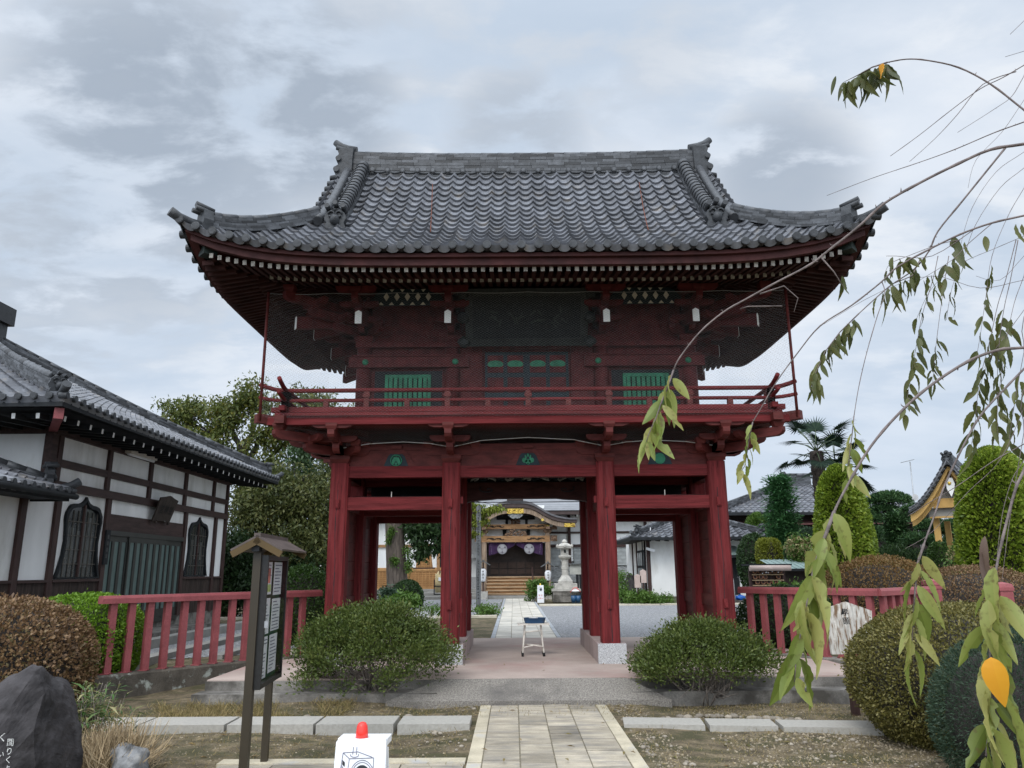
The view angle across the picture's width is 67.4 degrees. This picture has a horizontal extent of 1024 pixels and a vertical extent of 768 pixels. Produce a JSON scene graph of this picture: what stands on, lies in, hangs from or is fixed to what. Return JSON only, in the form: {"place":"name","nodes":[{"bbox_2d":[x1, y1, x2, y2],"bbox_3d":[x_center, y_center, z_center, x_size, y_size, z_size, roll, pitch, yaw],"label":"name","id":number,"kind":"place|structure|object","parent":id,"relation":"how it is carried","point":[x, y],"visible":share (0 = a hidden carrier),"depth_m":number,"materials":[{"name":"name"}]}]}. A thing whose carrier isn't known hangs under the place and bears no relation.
{"place":"outdoors","nodes":[
{"label":"outdoors","id":0,"kind":"place"},
{"bbox_2d":[216,758,465,767],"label":"cross path","id":1,"kind":"structure","parent":0,"point":[329,763],"depth_m":6.31,"materials":[{"name":"stone"}]},
{"bbox_2d":[230,533,306,767],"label":"notice board","id":2,"kind":"object","parent":1,"relation":"on","point":[265,645],"visible":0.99,"depth_m":6.10,"materials":[{"name":"brown paint"}]},
{"bbox_2d":[150,599,746,658],"bbox_3d":[3.553,7.216,24.072,25.000,0.004,27.000,0,-14,0],"label":"gravel court","id":3,"kind":"object","parent":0,"point":[635,621],"visible":0.23,"depth_m":21.74,"materials":[{"name":"gravel"}]},
{"bbox_2d":[287,562,325,644],"bbox_3d":[-4.203,4.477,15.385,1.364,1.767,1.305,0,-14,0],"label":"clipped hedge ball","id":4,"kind":"object","parent":3,"relation":"on","point":[300,577],"visible":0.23,"depth_m":15.12,"materials":[{"name":"green plant"}]},
{"bbox_2d":[279,443,441,587],"bbox_3d":[-5.364,5.136,31.651,8.802,8.301,5.861,0,-14,0],"label":"great tree","id":5,"kind":"object","parent":3,"relation":"on","point":[398,566],"visible":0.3,"depth_m":30.13,"materials":[{"name":"green plant"}]},
{"bbox_2d":[381,584,425,613],"bbox_3d":[-3.354,6.735,23.660,1.565,1.136,1.554,0,-14,0],"label":"garden plant","id":6,"kind":"object","parent":3,"relation":"on","point":[414,599],"visible":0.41,"depth_m":23.39,"materials":[{"name":"green plant"}]},
{"bbox_2d":[434,571,440,594],"bbox_3d":[-3.524,9.580,36.962,0.473,1.104,0.104,0,-14,0],"label":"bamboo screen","id":7,"kind":"object","parent":3,"relation":"on","point":[437,584],"visible":0.7,"depth_m":36.95,"materials":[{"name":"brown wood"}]},
{"bbox_2d":[472,501,508,538],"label":"young maple","id":8,"kind":"object","parent":3,"relation":"on","point":[495,509],"visible":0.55,"depth_m":29.85,"materials":[{"name":"green plant"}]},
{"bbox_2d":[736,532,763,586],"bbox_3d":[8.132,6.237,25.427,1.385,2.696,0.963,0,-14,0],"label":"shrub","id":9,"kind":"object","parent":3,"relation":"on","point":[745,552],"visible":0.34,"depth_m":25.39,"materials":[{"name":"green plant"}]},
{"bbox_2d":[741,564,791,600],"bbox_3d":[6.436,5.304,19.226,1.078,1.553,0.710,0,-14,0],"label":"plaque rack","id":10,"kind":"object","parent":3,"relation":"on","point":[761,575],"visible":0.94,"depth_m":19.29,"materials":[{"name":"brown wood"}]},
{"bbox_2d":[756,471,807,558],"bbox_3d":[10.434,6.057,29.484,1.986,5.464,2.090,-6,-15,22],"label":"layered conifer","id":11,"kind":"object","parent":3,"relation":"on","point":[779,506],"visible":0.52,"depth_m":29.44,"materials":[{"name":"green plant"}]},
{"bbox_2d":[761,559,810,585],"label":"garden shed","id":12,"kind":"structure","parent":3,"relation":"on","point":[797,569],"depth_m":22.32,"materials":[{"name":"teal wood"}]},
{"bbox_2d":[772,417,858,502],"bbox_3d":[10.256,4.296,25.614,2.955,6.869,3.408,-6,-15,23],"label":"fan palm","id":13,"kind":"object","parent":3,"relation":"on","point":[818,462],"visible":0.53,"depth_m":26.13,"materials":[{"name":"plant"}]},
{"bbox_2d":[793,429,879,498],"bbox_3d":[11.421,4.761,26.789,3.000,6.519,3.367,0,-14,0],"label":"fan palm","id":14,"kind":"object","parent":3,"relation":"on","point":[839,441],"visible":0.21,"depth_m":26.84,"materials":[{"name":"plant"}]},
{"bbox_2d":[812,463,879,575],"bbox_3d":[8.708,4.231,20.044,1.743,4.393,1.764,0,-14,0],"label":"thuja","id":15,"kind":"object","parent":3,"relation":"on","point":[855,512],"visible":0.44,"depth_m":19.76,"materials":[{"name":"green plant"}]},
{"bbox_2d":[783,538,950,569],"bbox_3d":[11.905,6.382,25.453,2.236,2.888,7.223,8,-16,-30],"label":"shrubbery","id":16,"kind":"object","parent":3,"relation":"on","point":[909,553],"visible":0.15,"depth_m":24.06,"materials":[{"name":"green plant"}]},
{"bbox_2d":[867,489,913,544],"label":"cloud pine","id":17,"kind":"object","parent":3,"relation":"on","point":[885,500],"visible":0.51,"depth_m":30.34,"materials":[{"name":"green plant"}]},
{"bbox_2d":[877,509,917,571],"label":"young conifer","id":18,"kind":"object","parent":3,"relation":"on","point":[895,525],"visible":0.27,"depth_m":26.41,"materials":[{"name":"green plant"}]},
{"bbox_2d":[895,502,954,546],"bbox_3d":[14.727,5.928,26.066,2.713,3.955,3.007,-10,-17,36],"label":"cloud pine","id":19,"kind":"object","parent":3,"relation":"on","point":[914,536],"visible":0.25,"depth_m":25.80,"materials":[{"name":"green plant"}]},
{"bbox_2d":[908,450,962,547],"bbox_3d":[13.311,4.520,22.592,2.278,4.764,3.850,-10,-16,34],"label":"ochre gable shelter","id":20,"kind":"object","parent":3,"relation":"on","point":[946,504],"visible":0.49,"depth_m":21.80,"materials":[{"name":"yellow wood"}]},
{"bbox_2d":[927,540,951,576],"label":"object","id":21,"kind":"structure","parent":3,"relation":"on","point":[935,551],"depth_m":20.54,"materials":[{"name":"green plant"}]},
{"bbox_2d":[952,444,1023,581],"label":"thuja","id":22,"kind":"object","parent":3,"relation":"on","point":[977,514],"visible":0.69,"depth_m":16.38,"materials":[{"name":"green plant"}]},
{"bbox_2d":[0,0,1023,536],"label":"sky","id":23,"kind":"structure","parent":0,"point":[116,115],"materials":[{"name":"grey"}]},
{"bbox_2d":[79,597,960,767],"bbox_3d":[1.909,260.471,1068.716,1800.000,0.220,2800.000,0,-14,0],"label":"ground","id":24,"kind":"structure","parent":0,"point":[482,627],"depth_m":7.25,"materials":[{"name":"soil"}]},
{"bbox_2d":[0,664,82,767],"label":"inscribed rock","id":25,"kind":"object","parent":24,"relation":"on","point":[40,726],"visible":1,"depth_m":5.38,"materials":[{"name":"grey stone"}]},
{"bbox_2d":[0,592,102,708],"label":"clipped hedge ball","id":26,"kind":"object","parent":24,"relation":"on","point":[43,632],"visible":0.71,"depth_m":8.54,"materials":[{"name":"brown plant"}]},
{"bbox_2d":[45,588,144,687],"bbox_3d":[-5.823,3.513,10.378,1.625,1.483,1.539,0,-14,0],"label":"clipped hedge ball","id":27,"kind":"object","parent":24,"relation":"on","point":[90,608],"visible":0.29,"depth_m":10.15,"materials":[{"name":"green plant"}]},
{"bbox_2d":[70,676,145,738],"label":"bamboo grass","id":28,"kind":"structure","parent":24,"relation":"on","point":[99,707],"depth_m":6.85,"materials":[{"name":"green plant"}]},
{"bbox_2d":[85,717,155,736],"bbox_3d":[-4.099,3.554,7.918,0.650,0.140,0.450,0,-14,0],"label":"edging stone","id":29,"kind":"object","parent":24,"relation":"on","point":[142,719],"visible":0.14,"depth_m":7.96,"materials":[{"name":"grey stone"}]},
{"bbox_2d":[110,744,149,767],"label":"garden rock","id":30,"kind":"object","parent":24,"relation":"on","point":[132,761],"visible":0.94,"depth_m":5.94,"materials":[{"name":"stone"}]},
{"bbox_2d":[81,709,180,767],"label":"dead grass clump","id":31,"kind":"object","parent":24,"relation":"on","point":[97,749],"visible":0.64,"depth_m":6.24,"materials":[{"name":"plant"}]},
{"bbox_2d":[0,302,283,639],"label":"plaster hall","id":32,"kind":"structure","parent":24,"relation":"on","point":[103,490],"depth_m":15.90,"materials":[{"name":"paint"}]},
{"bbox_2d":[53,497,102,578],"bbox_3d":[-8.471,3.012,15.086,0.095,1.570,1.557,0,-14,0],"label":"window","id":33,"kind":"structure","parent":32,"relation":"in","point":[82,522],"depth_m":15.05,"materials":[{"name":"brown wood"}]},
{"bbox_2d":[102,536,127,594],"bbox_3d":[-8.462,4.137,16.267,0.035,1.800,0.937,0,-14,0],"label":"sliding door","id":34,"kind":"structure","parent":32,"relation":"in","point":[114,573],"depth_m":16.41,"materials":[{"name":"wood"}]},
{"bbox_2d":[123,537,148,609],"bbox_3d":[-8.431,4.358,17.177,0.035,1.800,0.937,0,-14,0],"label":"sliding door","id":35,"kind":"structure","parent":32,"relation":"in","point":[137,550],"depth_m":17.23,"materials":[{"name":"green wood"}]},
{"bbox_2d":[142,539,166,617],"bbox_3d":[-8.429,4.578,18.087,0.035,1.800,0.937,0,-14,0],"label":"sliding door","id":36,"kind":"structure","parent":32,"relation":"in","point":[154,579],"depth_m":18.17,"materials":[{"name":"green wood"}]},
{"bbox_2d":[160,540,181,616],"bbox_3d":[-8.458,4.799,18.997,0.035,1.800,0.937,0,-14,0],"label":"sliding door","id":37,"kind":"structure","parent":32,"relation":"in","point":[173,551],"depth_m":19.09,"materials":[{"name":"grey wood"}]},
{"bbox_2d":[183,517,208,576],"bbox_3d":[-8.461,4.362,20.611,0.095,1.550,1.500,0,-14,0],"label":"window","id":38,"kind":"structure","parent":32,"relation":"in","point":[198,532],"depth_m":20.60,"materials":[{"name":"brown wood"}]},
{"bbox_2d":[138,717,238,735],"bbox_3d":[-3.322,3.548,7.918,0.855,0.140,0.450,0,-14,0],"label":"edging stone","id":39,"kind":"object","parent":24,"relation":"on","point":[187,725],"visible":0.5,"depth_m":7.74,"materials":[{"name":"grey stone"}]},
{"bbox_2d":[79,590,322,702],"bbox_3d":[-4.250,3.840,11.069,0.280,1.610,3.571,-12,-18,39],"label":"red fence","id":40,"kind":"object","parent":24,"relation":"on","point":[144,679],"visible":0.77,"depth_m":10.58,"materials":[{"name":"paint"}]},
{"bbox_2d":[85,694,361,717],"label":"dry grass","id":41,"kind":"structure","parent":24,"relation":"on","point":[220,706],"depth_m":8.79,"materials":[{"name":"plant"}]},
{"bbox_2d":[150,369,353,502],"bbox_3d":[-10.765,4.534,33.121,10.210,10.299,5.364,5,-14,-20],"label":"broad cherry tree","id":42,"kind":"object","parent":24,"relation":"on","point":[226,415],"visible":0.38,"depth_m":33.27,"materials":[{"name":"green plant"}]},
{"bbox_2d":[220,518,325,616],"bbox_3d":[-7.574,6.346,24.782,5.099,3.904,3.435,7,-16,-28],"label":"dark shrub","id":43,"kind":"object","parent":24,"relation":"on","point":[237,575],"visible":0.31,"depth_m":24.12,"materials":[{"name":"green plant"}]},
{"bbox_2d":[226,716,323,734],"bbox_3d":[-2.427,3.539,7.908,0.865,0.140,0.450,0,-14,0],"label":"edging stone","id":44,"kind":"object","parent":24,"relation":"on","point":[303,725],"visible":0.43,"depth_m":7.71,"materials":[{"name":"grey stone"}]},
{"bbox_2d":[226,456,330,571],"bbox_3d":[-8.200,5.266,26.301,5.990,5.628,3.961,0,-14,0],"label":"weeping tree","id":45,"kind":"object","parent":24,"relation":"on","point":[287,509],"visible":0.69,"depth_m":25.85,"materials":[{"name":"green plant"}]},
{"bbox_2d":[139,702,476,766],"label":"gravel bits","id":46,"kind":"object","parent":24,"relation":"on","point":[316,739],"visible":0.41,"depth_m":7.30,"materials":[{"name":"gravel"}]},
{"bbox_2d":[315,716,399,735],"bbox_3d":[-1.577,3.531,7.899,0.775,0.140,0.450,0,-14,0],"label":"edging stone","id":47,"kind":"object","parent":24,"relation":"on","point":[336,725],"visible":0.64,"depth_m":7.70,"materials":[{"name":"grey stone"}]},
{"bbox_2d":[334,722,391,767],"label":"camera warning sign","id":48,"kind":"object","parent":24,"relation":"on","point":[361,748],"visible":1,"depth_m":3.96,"materials":[{"name":"white plastic"}]},
{"bbox_2d":[276,594,468,699],"bbox_3d":[-1.692,3.310,9.727,2.379,1.290,1.945,0,-14,0],"label":"azalea","id":49,"kind":"object","parent":24,"relation":"on","point":[353,631],"visible":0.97,"depth_m":9.30,"materials":[{"name":"green plant"}]},
{"bbox_2d":[377,582,397,603],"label":"garden plant","id":50,"kind":"object","parent":24,"relation":"on","point":[386,590],"visible":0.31,"depth_m":24.90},
{"bbox_2d":[394,579,424,606],"bbox_3d":[-3.683,7.455,27.019,1.275,1.247,1.157,0,-14,0],"label":"clipped hedge ball","id":51,"kind":"object","parent":24,"relation":"on","point":[410,585],"visible":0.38,"depth_m":26.84,"materials":[{"name":"green plant"}]},
{"bbox_2d":[397,715,471,734],"bbox_3d":[-0.784,3.520,7.879,0.720,0.140,0.450,0,-14,0],"label":"edging stone","id":52,"kind":"object","parent":24,"relation":"on","point":[415,724],"visible":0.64,"depth_m":7.68,"materials":[{"name":"grey stone"}]},
{"bbox_2d":[134,589,738,669],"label":"stone kerbs","id":53,"kind":"structure","parent":24,"relation":"on","point":[427,593],"depth_m":16.64,"materials":[{"name":"stone"}]},
{"bbox_2d":[416,602,471,615],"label":"garden plant","id":54,"kind":"object","parent":24,"relation":"on","point":[436,609],"visible":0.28,"depth_m":23.18,"materials":[{"name":"green plant"}]},
{"bbox_2d":[476,505,480,606],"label":"wooden pillar","id":55,"kind":"structure","parent":24,"relation":"on","point":[478,561],"depth_m":29.28,"materials":[{"name":"black"}]},
{"bbox_2d":[319,481,651,595],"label":"temple hall","id":56,"kind":"structure","parent":24,"relation":"on","point":[520,542],"depth_m":40.68,"materials":[{"name":"brown wood"}]},
{"bbox_2d":[413,556,434,568],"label":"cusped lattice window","id":57,"kind":"structure","parent":56,"relation":"in","point":[422,565],"depth_m":40.77,"materials":[{"name":"brown wood"}]},
{"bbox_2d":[550,548,560,565],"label":"shuttered window","id":58,"kind":"structure","parent":56,"relation":"in","point":[555,560],"depth_m":41.50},
{"bbox_2d":[573,548,580,562],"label":"shuttered window","id":59,"kind":"structure","parent":56,"relation":"in","point":[576,551],"depth_m":41.51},
{"bbox_2d":[617,548,626,564],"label":"shuttered window","id":60,"kind":"structure","parent":56,"relation":"in","point":[621,552],"depth_m":41.49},
{"bbox_2d":[481,560,489,598],"bbox_3d":[-1.409,9.568,37.427,0.702,1.950,0.650,0,-14,0],"label":"paper lantern","id":61,"kind":"object","parent":24,"relation":"on","point":[484,594],"visible":0.93,"depth_m":37.32,"materials":[{"name":"white"}]},
{"bbox_2d":[471,600,503,616],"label":"garden plant","id":62,"kind":"object","parent":24,"relation":"on","point":[484,610],"visible":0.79,"depth_m":23.44,"materials":[{"name":"green plant"}]},
{"bbox_2d":[191,636,860,706],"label":"gate platform","id":63,"kind":"structure","parent":24,"relation":"on","point":[568,657],"depth_m":9.55,"materials":[{"name":"concrete"}]},
{"bbox_2d":[167,137,888,665],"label":"temple gate","id":64,"kind":"structure","parent":63,"relation":"on","point":[469,229],"depth_m":11.84,"materials":[{"name":"wood"}]},
{"bbox_2d":[374,371,441,406],"bbox_3d":[-1.634,0.155,12.058,1.060,0.740,0.085,0,-14,0],"label":"window","id":65,"kind":"structure","parent":64,"relation":"in","point":[384,379],"depth_m":12.07,"materials":[{"name":"green wood"}]},
{"bbox_2d":[485,352,568,405],"bbox_3d":[0.235,0.039,12.082,1.320,1.130,0.047,0,-14,0],"label":"door","id":66,"kind":"structure","parent":64,"relation":"in","point":[533,378],"depth_m":12.12,"materials":[{"name":"red wood"}]},
{"bbox_2d":[259,288,797,447],"bbox_3d":[0.236,0.162,13.148,7.784,2.266,3.967,0,-14,0],"label":"bird net","id":67,"kind":"object","parent":64,"relation":"hanging from","point":[267,322],"visible":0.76,"depth_m":11.33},
{"bbox_2d":[611,369,679,404],"bbox_3d":[2.106,0.128,12.058,1.060,0.740,0.085,0,-14,0],"label":"window","id":68,"kind":"structure","parent":64,"relation":"in","point":[655,379],"depth_m":12.07,"materials":[{"name":"green wood"}]},
{"bbox_2d":[518,622,549,656],"bbox_3d":[0.339,4.011,12.074,0.500,0.485,0.340,0,-14,0],"label":"folding stool","id":69,"kind":"object","parent":63,"relation":"on","point":[538,645],"visible":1,"depth_m":11.98,"materials":[{"name":"beige paint"}]},
{"bbox_2d":[524,615,545,622],"bbox_3d":[0.357,3.703,12.139,0.370,0.140,0.260,0,-14,0],"label":"blue tray","id":70,"kind":"object","parent":69,"relation":"on","point":[534,619],"visible":1,"depth_m":12.05,"materials":[{"name":"plastic"}]},
{"bbox_2d":[385,678,671,708],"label":"concrete ramp","id":71,"kind":"structure","parent":24,"relation":"on","point":[529,691],"depth_m":9.18,"materials":[{"name":"concrete"}]},
{"bbox_2d":[537,583,543,602],"bbox_3d":[1.210,8.879,32.633,0.290,0.792,0.280,0,-14,0],"label":"camera warning sign","id":72,"kind":"object","parent":24,"relation":"on","point":[540,593],"visible":1,"depth_m":32.53,"materials":[{"name":"white plastic"}]},
{"bbox_2d":[541,561,554,598],"bbox_3d":[1.757,9.596,37.415,0.702,1.845,0.650,0,-14,0],"label":"paper lantern","id":73,"kind":"object","parent":24,"relation":"on","point":[547,574],"visible":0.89,"depth_m":37.32,"materials":[{"name":"white"}]},
{"bbox_2d":[165,663,942,765],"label":"fallen leaves","id":74,"kind":"object","parent":24,"relation":"on","point":[602,722],"visible":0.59,"depth_m":7.04,"materials":[{"name":"brown plant"}]},
{"bbox_2d":[551,539,580,601],"bbox_3d":[2.322,8.152,33.622,1.240,2.645,1.280,0,-14,0],"label":"stone lantern","id":75,"kind":"object","parent":24,"relation":"on","point":[565,585],"visible":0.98,"depth_m":33.23,"materials":[{"name":"grey stone"}]},
{"bbox_2d":[570,587,580,602],"bbox_3d":[2.659,8.851,32.217,0.459,0.631,0.240,0,-14,0],"label":"bucket rack","id":76,"kind":"object","parent":24,"relation":"on","point":[576,598],"visible":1,"depth_m":32.12,"materials":[{"name":"blue plastic"}]},
{"bbox_2d":[618,569,631,602],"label":"garden plant","id":77,"kind":"object","parent":24,"relation":"on","point":[621,583],"visible":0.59,"depth_m":31.06,"materials":[{"name":"green plant"}]},
{"bbox_2d":[619,586,652,603],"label":"garden plant","id":78,"kind":"object","parent":24,"relation":"on","point":[630,597],"visible":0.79,"depth_m":30.26,"materials":[{"name":"green plant"}]},
{"bbox_2d":[634,589,676,604],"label":"garden plant","id":79,"kind":"object","parent":24,"relation":"on","point":[656,599],"visible":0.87,"depth_m":30.21,"materials":[{"name":"green plant"}]},
{"bbox_2d":[623,717,704,730],"bbox_3d":[1.546,3.509,7.862,0.800,0.110,0.380,-2,-14,6],"label":"edging stone","id":80,"kind":"object","parent":24,"relation":"on","point":[697,724],"visible":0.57,"depth_m":7.75,"materials":[{"name":"grey stone"}]},
{"bbox_2d":[617,520,767,602],"bbox_3d":[7.863,7.738,34.227,6.089,4.267,7.800,0,-14,0],"label":"white annex","id":81,"kind":"object","parent":24,"relation":"on","point":[658,565],"visible":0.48,"depth_m":32.11,"materials":[{"name":"paint"}]},
{"bbox_2d":[637,550,645,590],"bbox_3d":[5.638,8.193,33.452,0.050,1.850,1.900,0,-14,0],"label":"glazed door","id":82,"kind":"structure","parent":81,"relation":"in","point":[639,553],"depth_m":33.63,"materials":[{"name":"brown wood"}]},
{"bbox_2d":[732,558,740,594],"bbox_3d":[8.882,8.002,32.005,1.161,1.493,0.070,0,-14,0],"label":"entrance door","id":83,"kind":"structure","parent":81,"relation":"in","point":[735,574],"depth_m":31.96,"materials":[{"name":"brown wood"}]},
{"bbox_2d":[620,610,788,705],"bbox_3d":[2.389,3.362,9.421,2.196,1.150,1.804,0,-14,0],"label":"azalea","id":84,"kind":"object","parent":24,"relation":"on","point":[675,644],"visible":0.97,"depth_m":9.10,"materials":[{"name":"green plant"}]},
{"bbox_2d":[612,703,864,719],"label":"gravel bits","id":85,"kind":"object","parent":24,"relation":"on","point":[836,710],"visible":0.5,"depth_m":8.73,"materials":[{"name":"gravel"}]},
{"bbox_2d":[705,718,778,731],"bbox_3d":[2.316,3.482,7.775,0.660,0.110,0.380,-2,-14,6],"label":"edging stone","id":86,"kind":"object","parent":24,"relation":"on","point":[727,725],"visible":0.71,"depth_m":7.63,"materials":[{"name":"grey stone"}]},
{"bbox_2d":[745,511,767,531],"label":"round shrub","id":87,"kind":"object","parent":24,"relation":"on","point":[753,518],"visible":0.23,"depth_m":33.34,"materials":[{"name":"green plant"}]},
{"bbox_2d":[754,537,783,563],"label":"golden topiary","id":88,"kind":"object","parent":24,"relation":"on","point":[767,548],"visible":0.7,"depth_m":24.17,"materials":[{"name":"green plant"}]},
{"bbox_2d":[735,583,832,652],"bbox_3d":[4.789,4.078,13.314,1.872,1.235,1.311,0,-14,0],"label":"clipped hedge ball","id":89,"kind":"object","parent":24,"relation":"on","point":[741,615],"visible":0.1,"depth_m":13.01,"materials":[{"name":"green plant"}]},
{"bbox_2d":[631,731,958,767],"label":"gravel bits","id":90,"kind":"object","parent":24,"relation":"on","point":[832,742],"visible":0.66,"depth_m":6.82,"materials":[{"name":"gravel"}]},
{"bbox_2d":[780,530,812,562],"bbox_3d":[8.884,5.715,23.224,1.324,2.612,1.124,-9,-16,33],"label":"flowering shrub","id":91,"kind":"object","parent":24,"relation":"on","point":[797,548],"visible":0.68,"depth_m":23.28,"materials":[{"name":"green plant"}]},
{"bbox_2d":[798,526,812,537],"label":"round shrub","id":92,"kind":"object","parent":24,"relation":"on","point":[809,530],"visible":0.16,"depth_m":32.16,"materials":[{"name":"green plant"}]},
{"bbox_2d":[775,720,883,735],"bbox_3d":[3.155,3.450,7.668,0.940,0.110,0.380,-2,-14,6],"label":"edging stone","id":93,"kind":"object","parent":24,"relation":"on","point":[859,727],"visible":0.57,"depth_m":7.54,"materials":[{"name":"grey stone"}]},
{"bbox_2d":[637,21,1023,767],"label":"weeping cherry","id":94,"kind":"object","parent":24,"relation":"on","point":[809,611],"visible":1,"depth_m":2.19,"materials":[{"name":"green plant"}]},
{"bbox_2d":[728,472,932,562],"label":"tiled house","id":95,"kind":"structure","parent":24,"relation":"on","point":[741,508],"depth_m":41.87,"materials":[{"name":"grey tile"}]},
{"bbox_2d":[737,579,942,664],"bbox_3d":[5.185,3.961,12.087,2.143,1.720,2.493,11,-17,-38],"label":"red fence","id":96,"kind":"object","parent":24,"relation":"on","point":[892,598],"visible":0.25,"depth_m":11.71,"materials":[{"name":"paint"}]},
{"bbox_2d":[828,602,871,715],"bbox_3d":[3.794,3.086,8.550,0.539,1.275,0.155,0,-14,0],"label":"weathered nameboard","id":97,"kind":"object","parent":24,"relation":"on","point":[847,620],"visible":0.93,"depth_m":8.61,"materials":[{"name":"white"}]},
{"bbox_2d":[825,553,931,626],"bbox_3d":[6.770,3.993,14.036,2.732,1.778,1.904,0,-14,0],"label":"clipped hedge ball","id":98,"kind":"object","parent":24,"relation":"on","point":[866,572],"visible":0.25,"depth_m":13.74,"materials":[{"name":"brown plant"}]},
{"bbox_2d":[834,599,1023,752],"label":"clipped hedge ball","id":99,"kind":"object","parent":24,"relation":"on","point":[882,695],"visible":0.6,"depth_m":7.02,"materials":[{"name":"green plant"}]},
{"bbox_2d":[938,532,956,575],"bbox_3d":[11.248,4.805,18.902,1.231,2.309,1.049,9,-17,-34],"label":"flowering shrub","id":100,"kind":"object","parent":24,"relation":"on","point":[951,557],"visible":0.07,"depth_m":19.07,"materials":[{"name":"green plant"}]},
{"bbox_2d":[917,560,1023,612],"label":"clipped hedge ball","id":101,"kind":"object","parent":24,"relation":"on","point":[959,583],"visible":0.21,"depth_m":13.28,"materials":[{"name":"brown plant"}]},
{"bbox_2d":[920,625,1023,767],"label":"clipped hedge ball","id":102,"kind":"object","parent":24,"relation":"on","point":[963,713],"visible":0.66,"depth_m":5.72,"materials":[{"name":"green plant"}]},
{"bbox_2d":[998,582,1014,602],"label":"gate pier","id":103,"kind":"structure","parent":24,"relation":"on","point":[1006,589],"depth_m":11.86,"materials":[{"name":"pink paint"}]},
{"bbox_2d":[491,598,561,637],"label":"path","id":104,"kind":"structure","parent":0,"point":[513,614],"depth_m":20.29,"materials":[{"name":"stone"}]},
{"bbox_2d":[522,577,553,601],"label":"garden plant","id":105,"kind":"object","parent":104,"relation":"on","point":[532,593],"visible":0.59,"depth_m":33.70,"materials":[{"name":"green plant"}]},
{"bbox_2d":[466,704,648,767],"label":"front path","id":106,"kind":"structure","parent":0,"point":[591,737],"depth_m":7.15,"materials":[{"name":"stone"}]},
{"bbox_2d":[568,563,581,598],"bbox_3d":[3.077,9.217,35.873,0.885,1.635,0.320,0,-14,0],"label":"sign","id":107,"kind":"object","parent":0,"point":[575,568],"visible":0.54,"depth_m":35.94,"materials":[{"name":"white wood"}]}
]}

